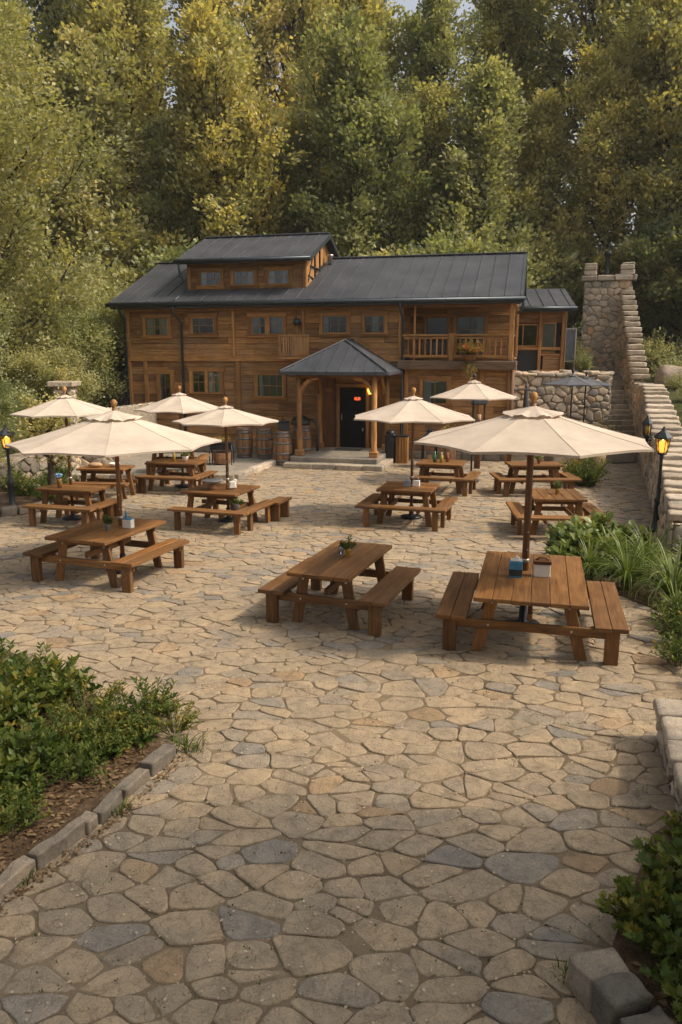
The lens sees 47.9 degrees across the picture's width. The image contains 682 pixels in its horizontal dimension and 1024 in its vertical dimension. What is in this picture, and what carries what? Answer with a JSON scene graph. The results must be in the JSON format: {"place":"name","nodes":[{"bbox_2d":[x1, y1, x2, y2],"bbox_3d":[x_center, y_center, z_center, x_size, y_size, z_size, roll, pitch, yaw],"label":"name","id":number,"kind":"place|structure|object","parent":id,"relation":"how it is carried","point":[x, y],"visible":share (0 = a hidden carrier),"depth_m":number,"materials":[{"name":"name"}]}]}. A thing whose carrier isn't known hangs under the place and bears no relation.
{"place":"outdoors","nodes":[
{"label":"outdoors","id":0,"kind":"place"},
{"bbox_2d":[71,452,273,473],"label":"raised paving","id":1,"kind":"structure","parent":0,"point":[237,465],"depth_m":25.66,"materials":[{"name":"beige stone"}]},
{"bbox_2d":[11,320,581,453],"bbox_3d":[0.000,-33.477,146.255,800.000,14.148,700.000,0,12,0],"label":"ground","id":2,"kind":"structure","parent":0,"point":[566,367],"depth_m":41.08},
{"bbox_2d":[0,378,40,456],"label":"understorey tree","id":3,"kind":"object","parent":2,"relation":"on","point":[12,421],"visible":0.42,"depth_m":22.80,"materials":[{"name":"green plant"}]},
{"bbox_2d":[0,285,44,431],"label":"understorey tree","id":4,"kind":"object","parent":2,"relation":"on","point":[5,335],"visible":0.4,"depth_m":24.25,"materials":[{"name":"green plant"}]},
{"bbox_2d":[0,0,69,266],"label":"broadleaf tree","id":5,"kind":"object","parent":2,"relation":"on","point":[32,65],"visible":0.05,"depth_m":37.71,"materials":[{"name":"green plant"}]},
{"bbox_2d":[0,338,107,439],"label":"understorey tree","id":6,"kind":"object","parent":2,"relation":"on","point":[31,368],"visible":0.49,"depth_m":25.19,"materials":[{"name":"green plant"}]},
{"bbox_2d":[0,246,121,406],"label":"understorey tree","id":7,"kind":"object","parent":2,"relation":"on","point":[72,304],"visible":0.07,"depth_m":29.72,"materials":[{"name":"green plant"}]},
{"bbox_2d":[0,0,138,382],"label":"broadleaf tree","id":8,"kind":"object","parent":2,"relation":"on","point":[11,122],"visible":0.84,"depth_m":25.79,"materials":[{"name":"green plant"}]},
{"bbox_2d":[2,0,141,256],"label":"tall tree","id":9,"kind":"object","parent":2,"relation":"on","point":[53,14],"visible":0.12,"depth_m":43.04,"materials":[{"name":"green plant"}]},
{"bbox_2d":[10,298,139,420],"bbox_3d":[-10.352,-5.269,29.903,5.906,6.141,6.415,5,13,25],"label":"understorey tree","id":10,"kind":"object","parent":2,"relation":"on","point":[98,327],"visible":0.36,"depth_m":28.91,"materials":[{"name":"green plant"}]},
{"bbox_2d":[2,20,176,274],"bbox_3d":[-12.350,-15.433,38.812,8.652,16.504,7.717,-1,12,-3],"label":"broadleaf tree","id":11,"kind":"object","parent":2,"relation":"on","point":[82,67],"visible":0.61,"depth_m":36.79,"materials":[{"name":"gold plant"}]},
{"bbox_2d":[42,255,150,365],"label":"understorey tree","id":12,"kind":"object","parent":2,"relation":"on","point":[124,274],"visible":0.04,"depth_m":34.57,"materials":[{"name":"green plant"}]},
{"bbox_2d":[75,268,136,401],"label":"understorey tree","id":13,"kind":"object","parent":2,"relation":"on","point":[115,291],"visible":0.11,"depth_m":32.23,"materials":[{"name":"green plant"}]},
{"bbox_2d":[51,0,192,264],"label":"tall tree","id":14,"kind":"object","parent":2,"relation":"on","point":[121,23],"visible":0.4,"depth_m":41.30,"materials":[{"name":"green plant"}]},
{"bbox_2d":[113,109,211,272],"bbox_3d":[-8.670,-14.496,40.407,7.440,13.226,7.705,-8,14,-33],"label":"broadleaf tree","id":15,"kind":"object","parent":2,"relation":"on","point":[154,135],"visible":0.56,"depth_m":39.29,"materials":[{"name":"green plant"}]},
{"bbox_2d":[131,233,198,276],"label":"understorey tree","id":16,"kind":"object","parent":2,"relation":"on","point":[154,260],"visible":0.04,"depth_m":34.87,"materials":[{"name":"green plant"}]},
{"bbox_2d":[149,0,266,239],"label":"tall tree","id":17,"kind":"object","parent":2,"relation":"on","point":[172,36],"visible":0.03,"depth_m":45.12,"materials":[{"name":"green plant"}]},
{"bbox_2d":[144,0,311,255],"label":"broadleaf tree","id":18,"kind":"object","parent":2,"relation":"on","point":[219,105],"visible":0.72,"depth_m":37.02,"materials":[{"name":"green plant"}]},
{"bbox_2d":[212,0,354,238],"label":"tall tree","id":19,"kind":"object","parent":2,"relation":"on","point":[273,14],"visible":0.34,"depth_m":41.76,"materials":[{"name":"gold plant"}]},
{"bbox_2d":[257,114,360,238],"bbox_3d":[-1.961,-14.265,40.902,6.115,12.575,6.740,-2,12,-10],"label":"broadleaf tree","id":20,"kind":"object","parent":2,"relation":"on","point":[286,225],"visible":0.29,"depth_m":39.55,"materials":[{"name":"green plant"}]},
{"bbox_2d":[278,0,436,256],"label":"broadleaf tree","id":21,"kind":"object","parent":2,"relation":"on","point":[357,117],"visible":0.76,"depth_m":37.37,"materials":[{"name":"green plant"}]},
{"bbox_2d":[311,0,409,251],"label":"tall tree","id":22,"kind":"object","parent":2,"relation":"on","point":[376,13],"visible":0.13,"depth_m":43.33,"materials":[{"name":"green plant"}]},
{"bbox_2d":[371,75,468,252],"bbox_3d":[4.057,-15.040,40.720,7.104,14.167,6.718,-4,12,-18],"label":"broadleaf tree","id":23,"kind":"object","parent":2,"relation":"on","point":[436,130],"visible":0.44,"depth_m":38.77,"materials":[{"name":"green plant"}]},
{"bbox_2d":[377,0,489,249],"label":"tall tree","id":24,"kind":"object","parent":2,"relation":"on","point":[429,45],"visible":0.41,"depth_m":41.55,"materials":[{"name":"green plant"}]},
{"bbox_2d":[390,219,500,254],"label":"understorey tree","id":25,"kind":"object","parent":2,"relation":"on","point":[439,242],"visible":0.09,"depth_m":35.43,"materials":[{"name":"green plant"}]},
{"bbox_2d":[396,46,581,288],"bbox_3d":[6.906,-15.454,40.228,8.640,15.560,9.195,-5,13,-22],"label":"broadleaf tree","id":26,"kind":"object","parent":2,"relation":"on","point":[481,176],"visible":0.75,"depth_m":37.82,"materials":[{"name":"green plant"}]},
{"bbox_2d":[452,0,568,228],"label":"tall tree","id":27,"kind":"object","parent":2,"relation":"on","point":[497,24],"visible":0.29,"depth_m":44.09,"materials":[{"name":"green plant"}]},
{"bbox_2d":[479,236,558,288],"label":"understorey tree","id":28,"kind":"object","parent":2,"relation":"on","point":[534,266],"visible":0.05,"depth_m":37.72,"materials":[{"name":"green plant"}]},
{"bbox_2d":[499,86,598,321],"bbox_3d":[10.118,-15.177,41.035,6.492,14.147,7.278,-10,15,-41],"label":"broadleaf tree","id":29,"kind":"object","parent":2,"relation":"on","point":[546,171],"visible":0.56,"depth_m":39.63,"materials":[{"name":"green plant"}]},
{"bbox_2d":[527,237,598,345],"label":"understorey tree","id":30,"kind":"object","parent":2,"relation":"on","point":[573,287],"visible":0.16,"depth_m":39.38,"materials":[{"name":"green plant"}]},
{"bbox_2d":[513,370,613,428],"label":"retaining wall","id":31,"kind":"structure","parent":2,"relation":"on","point":[558,399],"depth_m":30.11,"materials":[{"name":"grey stone"}]},
{"bbox_2d":[601,371,634,435],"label":"stone staircase","id":32,"kind":"structure","parent":2,"relation":"on","point":[620,412],"depth_m":33.23,"materials":[{"name":"grey stone"}]},
{"bbox_2d":[615,290,681,563],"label":"stepped stone wall","id":33,"kind":"structure","parent":2,"relation":"on","point":[651,401],"depth_m":23.09,"materials":[{"name":"beige stone"}]},
{"bbox_2d":[0,452,681,1023],"bbox_3d":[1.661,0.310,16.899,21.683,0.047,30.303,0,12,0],"label":"flagstone paving","id":34,"kind":"structure","parent":0,"point":[516,998],"depth_m":6.81,"materials":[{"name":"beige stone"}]},
{"bbox_2d":[0,488,41,507],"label":"garden bed","id":35,"kind":"object","parent":34,"relation":"on","point":[21,500],"visible":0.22,"depth_m":19.25,"materials":[{"name":"soil"}]},
{"bbox_2d":[8,386,80,500],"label":"sapling","id":36,"kind":"object","parent":35,"relation":"on","point":[47,427],"visible":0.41,"depth_m":18.71,"materials":[{"name":"green plant"}]},
{"bbox_2d":[0,453,88,486],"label":"garden wall","id":37,"kind":"structure","parent":34,"relation":"on","point":[30,465],"depth_m":22.19,"materials":[{"name":"grey stone"}]},
{"bbox_2d":[10,386,116,520],"bbox_3d":[-6.150,-1.321,17.339,2.146,3.001,2.146,9,15,37],"label":"patio umbrella","id":38,"kind":"object","parent":34,"relation":"on","point":[65,405],"visible":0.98,"depth_m":16.72,"materials":[{"name":"fabric"}]},
{"bbox_2d":[21,483,117,525],"bbox_3d":[-5.937,-0.157,17.162,1.717,0.796,1.465,3,12,15],"label":"picnic table","id":39,"kind":"object","parent":34,"relation":"on","point":[108,507],"visible":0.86,"depth_m":16.90,"materials":[{"name":"brown wood"}]},
{"bbox_2d":[0,650,161,871],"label":"planting bed","id":40,"kind":"object","parent":34,"relation":"on","point":[90,802],"visible":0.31,"depth_m":6.45,"materials":[{"name":"soil"}]},
{"bbox_2d":[0,665,51,733],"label":"leafy shrub","id":41,"kind":"object","parent":40,"relation":"on","point":[29,704],"visible":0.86,"depth_m":7.57,"materials":[{"name":"green plant"}]},
{"bbox_2d":[0,785,51,835],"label":"leafy shrub","id":42,"kind":"object","parent":40,"relation":"on","point":[10,821],"visible":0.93,"depth_m":6.00,"materials":[{"name":"green plant"}]},
{"bbox_2d":[0,766,57,810],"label":"leafy shrub","id":43,"kind":"object","parent":40,"relation":"on","point":[35,787],"visible":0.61,"depth_m":6.31,"materials":[{"name":"green plant"}]},
{"bbox_2d":[0,714,73,782],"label":"leafy shrub","id":44,"kind":"object","parent":40,"relation":"on","point":[21,760],"visible":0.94,"depth_m":6.69,"materials":[{"name":"green plant"}]},
{"bbox_2d":[0,652,102,712],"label":"leafy shrub","id":45,"kind":"object","parent":40,"relation":"on","point":[54,690],"visible":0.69,"depth_m":7.96,"materials":[{"name":"green plant"}]},
{"bbox_2d":[32,709,100,761],"bbox_3d":[-2.529,2.039,7.093,0.697,0.456,0.772,-10,16,-42],"label":"leafy shrub","id":46,"kind":"object","parent":40,"relation":"on","point":[88,733],"visible":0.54,"depth_m":7.11,"materials":[{"name":"green plant"}]},
{"bbox_2d":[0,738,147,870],"bbox_3d":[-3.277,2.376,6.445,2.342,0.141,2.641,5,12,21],"label":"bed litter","id":47,"kind":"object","parent":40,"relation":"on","point":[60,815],"visible":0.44,"depth_m":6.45,"materials":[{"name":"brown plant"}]},
{"bbox_2d":[45,741,108,782],"bbox_3d":[-2.343,2.165,6.720,0.607,0.358,0.548,0,12,1],"label":"leafy shrub","id":48,"kind":"object","parent":40,"relation":"on","point":[77,767],"visible":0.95,"depth_m":6.70,"materials":[{"name":"green plant"}]},
{"bbox_2d":[40,670,126,725],"bbox_3d":[-2.606,1.891,7.822,0.882,0.455,0.848,0,12,0],"label":"leafy shrub","id":49,"kind":"object","parent":40,"relation":"on","point":[76,698],"visible":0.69,"depth_m":7.87,"materials":[{"name":"green plant"}]},
{"bbox_2d":[83,724,133,762],"bbox_3d":[-2.149,2.124,7.093,0.473,0.288,0.511,2,12,8],"label":"leafy shrub","id":50,"kind":"object","parent":40,"relation":"on","point":[121,747],"visible":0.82,"depth_m":7.02,"materials":[{"name":"green plant"}]},
{"bbox_2d":[77,695,148,738],"bbox_3d":[-2.237,1.976,7.464,0.657,0.430,0.728,7,13,30],"label":"leafy shrub","id":51,"kind":"object","parent":40,"relation":"on","point":[113,714],"visible":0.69,"depth_m":7.46,"materials":[{"name":"green plant"}]},
{"bbox_2d":[116,713,160,747],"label":"leafy shrub","id":52,"kind":"object","parent":40,"relation":"on","point":[147,733],"visible":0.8,"depth_m":7.31,"materials":[{"name":"green plant"}]},
{"bbox_2d":[106,675,194,723],"bbox_3d":[-1.941,1.879,7.795,0.827,0.489,0.747,-11,16,-44],"label":"leafy shrub","id":53,"kind":"object","parent":40,"relation":"on","point":[147,697],"visible":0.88,"depth_m":7.77,"materials":[{"name":"green plant"}]},
{"bbox_2d":[0,745,173,898],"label":"stone edging","id":54,"kind":"object","parent":34,"relation":"on","point":[70,833],"visible":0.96,"depth_m":6.03,"materials":[{"name":"grey stone"}]},
{"bbox_2d":[0,753,191,913],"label":"joint litter","id":55,"kind":"object","parent":34,"relation":"on","point":[23,890],"visible":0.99,"depth_m":5.91,"materials":[{"name":"brown plant"}]},
{"bbox_2d":[68,465,140,500],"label":"picnic table","id":56,"kind":"object","parent":34,"relation":"on","point":[129,481],"visible":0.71,"depth_m":20.01,"materials":[{"name":"brown wood"}]},
{"bbox_2d":[23,516,188,592],"bbox_3d":[-3.961,0.669,13.125,2.128,0.804,1.758,4,12,20],"label":"picnic table","id":57,"kind":"object","parent":34,"relation":"on","point":[96,537],"visible":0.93,"depth_m":12.69,"materials":[{"name":"brown wood"}]},
{"bbox_2d":[4,399,221,573],"bbox_3d":[-3.800,-0.433,13.121,3.273,2.961,3.273,2,12,11],"label":"patio umbrella","id":58,"kind":"object","parent":34,"relation":"on","point":[114,433],"visible":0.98,"depth_m":12.21,"materials":[{"name":"fabric"}]},
{"bbox_2d":[144,697,204,733],"bbox_3d":[-1.651,2.009,7.594,0.583,0.313,0.606,-5,13,-24],"label":"leafy shrub","id":59,"kind":"object","parent":34,"relation":"on","point":[183,723],"visible":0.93,"depth_m":7.56,"materials":[{"name":"green plant"}]},
{"bbox_2d":[134,386,217,487],"bbox_3d":[-4.500,-2.118,21.616,2.293,2.841,2.293,-9,15,-37],"label":"patio umbrella","id":60,"kind":"object","parent":34,"relation":"on","point":[180,403],"visible":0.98,"depth_m":20.94,"materials":[{"name":"fabric"}]},
{"bbox_2d":[135,458,217,492],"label":"picnic table","id":61,"kind":"object","parent":34,"relation":"on","point":[163,476],"visible":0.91,"depth_m":21.01,"materials":[{"name":"brown wood"}]},
{"bbox_2d":[167,483,277,534],"bbox_3d":[-2.535,-0.115,16.958,1.824,0.796,1.908,4,12,19],"label":"picnic table","id":62,"kind":"object","parent":34,"relation":"on","point":[218,496],"visible":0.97,"depth_m":16.59,"materials":[{"name":"brown wood"}]},
{"bbox_2d":[172,397,278,522],"bbox_3d":[-2.550,-1.173,17.165,2.164,2.781,2.164,4,12,18],"label":"patio umbrella","id":63,"kind":"object","parent":34,"relation":"on","point":[225,416],"visible":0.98,"depth_m":16.58,"materials":[{"name":"fabric"}]},
{"bbox_2d":[105,232,526,471],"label":"timber lodge","id":64,"kind":"structure","parent":34,"relation":"on","point":[211,318],"depth_m":28.10,"materials":[{"name":"brown wood"}]},
{"bbox_2d":[140,314,172,338],"bbox_3d":[-6.984,-7.039,29.116,1.310,0.915,0.170,3,12,13],"label":"window","id":65,"kind":"structure","parent":64,"relation":"in","point":[155,326],"depth_m":29.12,"materials":[{"name":"brown wood"}]},
{"bbox_2d":[186,313,218,336],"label":"window","id":66,"kind":"structure","parent":64,"relation":"in","point":[200,324],"depth_m":28.68,"materials":[{"name":"brown wood"}]},
{"bbox_2d":[187,367,225,395],"bbox_3d":[-5.097,-4.933,29.077,1.530,1.064,0.170,3,12,13],"label":"window","id":67,"kind":"structure","parent":64,"relation":"in","point":[203,381],"depth_m":29.08,"materials":[{"name":"brown wood"}]},
{"bbox_2d":[246,312,287,337],"bbox_3d":[-2.703,-6.839,28.090,1.600,0.895,0.170,3,12,13],"label":"window","id":68,"kind":"structure","parent":64,"relation":"in","point":[260,324],"depth_m":28.08,"materials":[{"name":"brown wood"}]},
{"bbox_2d":[251,370,287,400],"bbox_3d":[-2.640,-4.705,28.513,1.410,1.105,0.170,3,12,13],"label":"window","id":69,"kind":"structure","parent":64,"relation":"in","point":[268,384],"depth_m":28.53,"materials":[{"name":"brown wood"}]},
{"bbox_2d":[317,311,351,336],"bbox_3d":[-0.230,-6.727,27.497,1.270,0.875,0.170,3,12,13],"label":"window","id":70,"kind":"structure","parent":64,"relation":"in","point":[334,323],"depth_m":27.51,"materials":[{"name":"brown wood"}]},
{"bbox_2d":[340,388,365,447],"bbox_3d":[0.430,-3.433,28.025,0.980,2.160,0.142,3,12,13],"label":"door","id":71,"kind":"structure","parent":64,"relation":"in","point":[352,433],"depth_m":28.03,"materials":[{"name":"paint"}]},
{"bbox_2d":[359,311,389,336],"bbox_3d":[1.188,-6.657,27.159,1.090,0.875,0.170,3,12,13],"label":"window","id":72,"kind":"structure","parent":64,"relation":"in","point":[373,323],"depth_m":27.17,"materials":[{"name":"brown wood"}]},
{"bbox_2d":[417,376,452,407],"bbox_3d":[3.314,-4.241,27.127,1.250,1.094,0.170,3,12,13],"label":"window","id":73,"kind":"structure","parent":64,"relation":"in","point":[429,386],"depth_m":27.13,"materials":[{"name":"brown wood"}]},
{"bbox_2d":[421,313,452,359],"bbox_3d":[3.505,-6.430,28.178,1.180,1.670,0.120,3,12,13],"label":"window","id":74,"kind":"structure","parent":64,"relation":"in","point":[433,323],"depth_m":28.14,"materials":[{"name":"brown wood"}]},
{"bbox_2d":[452,312,490,359],"bbox_3d":[4.693,-6.387,27.892,1.390,1.700,0.120,3,12,13],"label":"balcony door","id":75,"kind":"structure","parent":64,"relation":"in","point":[463,322],"depth_m":27.83,"materials":[{"name":"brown wood"}]},
{"bbox_2d":[258,540,420,636],"bbox_3d":[0.029,1.056,11.244,1.863,0.804,1.971,4,12,20],"label":"picnic table","id":76,"kind":"object","parent":34,"relation":"on","point":[333,566],"visible":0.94,"depth_m":10.74,"materials":[{"name":"brown wood"}]},
{"bbox_2d":[8,525,675,1023],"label":"joint weeds","id":77,"kind":"object","parent":34,"relation":"on","point":[312,829],"visible":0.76,"depth_m":5.47,"materials":[{"name":"green plant"}]},
{"bbox_2d":[354,481,457,530],"bbox_3d":[1.508,-0.179,17.273,2.005,0.796,1.859,4,12,17],"label":"picnic table","id":78,"kind":"object","parent":34,"relation":"on","point":[424,491],"visible":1,"depth_m":16.84,"materials":[{"name":"brown wood"}]},
{"bbox_2d":[354,387,474,519],"bbox_3d":[1.620,-1.326,17.440,2.644,2.971,2.644,1,12,2],"label":"patio umbrella","id":79,"kind":"object","parent":34,"relation":"on","point":[412,409],"visible":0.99,"depth_m":16.71,"materials":[{"name":"fabric"}]},
{"bbox_2d":[409,458,480,496],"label":"picnic table","id":80,"kind":"object","parent":34,"relation":"on","point":[458,475],"visible":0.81,"depth_m":20.82,"materials":[{"name":"brown wood"}]},
{"bbox_2d":[430,373,516,481],"bbox_3d":[3.850,-2.451,22.467,2.423,3.151,2.423,-7,13,-30],"label":"patio umbrella","id":81,"kind":"object","parent":34,"relation":"on","point":[473,389],"visible":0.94,"depth_m":21.70,"materials":[{"name":"fabric"}]},
{"bbox_2d":[435,551,628,665],"bbox_3d":[2.556,1.237,10.361,2.305,0.804,2.349,3,12,14],"label":"picnic table","id":82,"kind":"object","parent":34,"relation":"on","point":[567,589],"visible":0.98,"depth_m":9.71,"materials":[{"name":"brown wood"}]},
{"bbox_2d":[414,391,653,623],"bbox_3d":[2.520,0.001,10.362,2.922,3.221,2.922,-6,13,-28],"label":"patio umbrella","id":83,"kind":"object","parent":34,"relation":"on","point":[531,430],"visible":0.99,"depth_m":9.53,"materials":[{"name":"fabric"}]},
{"bbox_2d":[489,461,581,496],"bbox_3d":[5.239,-0.923,20.891,2.211,0.796,1.465,0,12,0],"label":"picnic table","id":84,"kind":"object","parent":34,"relation":"on","point":[513,478],"visible":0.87,"depth_m":20.61,"materials":[{"name":"brown wood"}]},
{"bbox_2d":[506,488,610,534],"bbox_3d":[4.547,0.011,16.346,1.867,0.796,1.958,1,12,5],"label":"picnic table","id":85,"kind":"object","parent":34,"relation":"on","point":[570,498],"visible":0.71,"depth_m":16.01,"materials":[{"name":"brown wood"}]},
{"bbox_2d":[562,456,611,486],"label":"flowering shrub","id":86,"kind":"object","parent":34,"relation":"on","point":[592,476],"visible":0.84,"depth_m":21.82,"materials":[{"name":"green plant"}]},
{"bbox_2d":[568,947,675,1023],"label":"stone edging","id":87,"kind":"object","parent":34,"relation":"on","point":[608,986],"visible":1,"depth_m":4.32,"materials":[{"name":"grey stone"}]},
{"bbox_2d":[583,557,681,636],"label":"side bed","id":88,"kind":"object","parent":34,"relation":"on","point":[638,595],"visible":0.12,"depth_m":12.09,"materials":[{"name":"soil"}]},
{"bbox_2d":[542,515,613,551],"bbox_3d":[4.209,0.492,13.765,1.366,0.844,1.127,6,13,27],"label":"broadleaf plant","id":89,"kind":"object","parent":88,"relation":"on","point":[558,535],"visible":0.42,"depth_m":13.72,"materials":[{"name":"green plant"}]},
{"bbox_2d":[612,815,681,1023],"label":"soil bed","id":90,"kind":"object","parent":34,"relation":"on","point":[627,950],"visible":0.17,"depth_m":4.72,"materials":[{"name":"brown soil"}]},
{"bbox_2d":[592,868,681,959],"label":"lobed shrub","id":91,"kind":"object","parent":90,"relation":"on","point":[637,921],"visible":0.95,"depth_m":4.80,"materials":[{"name":"green plant"}]},
{"bbox_2d":[630,833,681,898],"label":"lobed shrub","id":92,"kind":"object","parent":90,"relation":"on","point":[670,859],"visible":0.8,"depth_m":5.16,"materials":[{"name":"green plant"}]},
{"bbox_2d":[638,928,681,1022],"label":"lobed shrub","id":93,"kind":"object","parent":90,"relation":"on","point":[670,979],"visible":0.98,"depth_m":4.34,"materials":[{"name":"green plant"}]},
{"bbox_2d":[654,698,681,817],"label":"stone ledge","id":94,"kind":"object","parent":34,"relation":"on","point":[669,727],"visible":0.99,"depth_m":6.82,"materials":[{"name":"beige stone"}]},
{"bbox_2d":[7,0,674,267],"label":"sky","id":95,"kind":"structure","parent":0,"point":[409,4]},
{"bbox_2d":[585,524,669,595],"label":"ornamental grass","id":96,"kind":"object","parent":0,"point":[625,566],"depth_m":12.18,"materials":[{"name":"green plant"}]},
{"bbox_2d":[582,312,681,426],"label":"hillside","id":97,"kind":"structure","parent":0,"point":[675,400],"depth_m":28.48,"materials":[{"name":"green plant"}]},
{"bbox_2d":[502,0,679,301],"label":"tall tree","id":98,"kind":"object","parent":97,"relation":"on","point":[585,28],"visible":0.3,"depth_m":42.12,"materials":[{"name":"green plant"}]},
{"bbox_2d":[545,28,668,303],"bbox_3d":[14.120,-16.811,40.051,7.116,14.686,6.892,-7,13,-30],"label":"broadleaf tree","id":99,"kind":"object","parent":97,"relation":"on","point":[609,122],"visible":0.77,"depth_m":38.53,"materials":[{"name":"green plant"}]},
{"bbox_2d":[580,262,637,370],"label":"stone tower","id":100,"kind":"structure","parent":97,"relation":"on","point":[600,315],"depth_m":36.61,"materials":[{"name":"grey stone"}]},
{"bbox_2d":[583,233,681,337],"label":"understorey tree","id":101,"kind":"object","parent":97,"relation":"on","point":[625,250],"visible":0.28,"depth_m":37.58,"materials":[{"name":"green plant"}]},
{"bbox_2d":[590,0,681,318],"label":"broadleaf tree","id":102,"kind":"object","parent":97,"relation":"on","point":[664,47],"visible":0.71,"depth_m":37.28,"materials":[{"name":"green plant"}]},
{"bbox_2d":[612,210,681,341],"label":"understorey tree","id":103,"kind":"object","parent":97,"relation":"on","point":[670,234],"visible":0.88,"depth_m":37.05,"materials":[{"name":"green plant"}]},
{"bbox_2d":[616,327,681,367],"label":"mounded shrub","id":104,"kind":"object","parent":97,"relation":"on","point":[652,356],"visible":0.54,"depth_m":34.14,"materials":[{"name":"green plant"}]},
{"bbox_2d":[618,539,681,605],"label":"ornamental grass","id":105,"kind":"object","parent":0,"point":[667,577],"depth_m":11.60,"materials":[{"name":"green plant"}]},
{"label":"terrace ground","id":106,"kind":"structure","parent":0,"visible":0},
{"bbox_2d":[514,288,577,371],"bbox_3d":[7.914,-7.829,33.214,3.400,3.562,4.979,1,12,5],"label":"garden annex","id":107,"kind":"object","parent":106,"relation":"on","point":[542,328],"visible":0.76,"depth_m":31.47,"materials":[{"name":"brown wood"}]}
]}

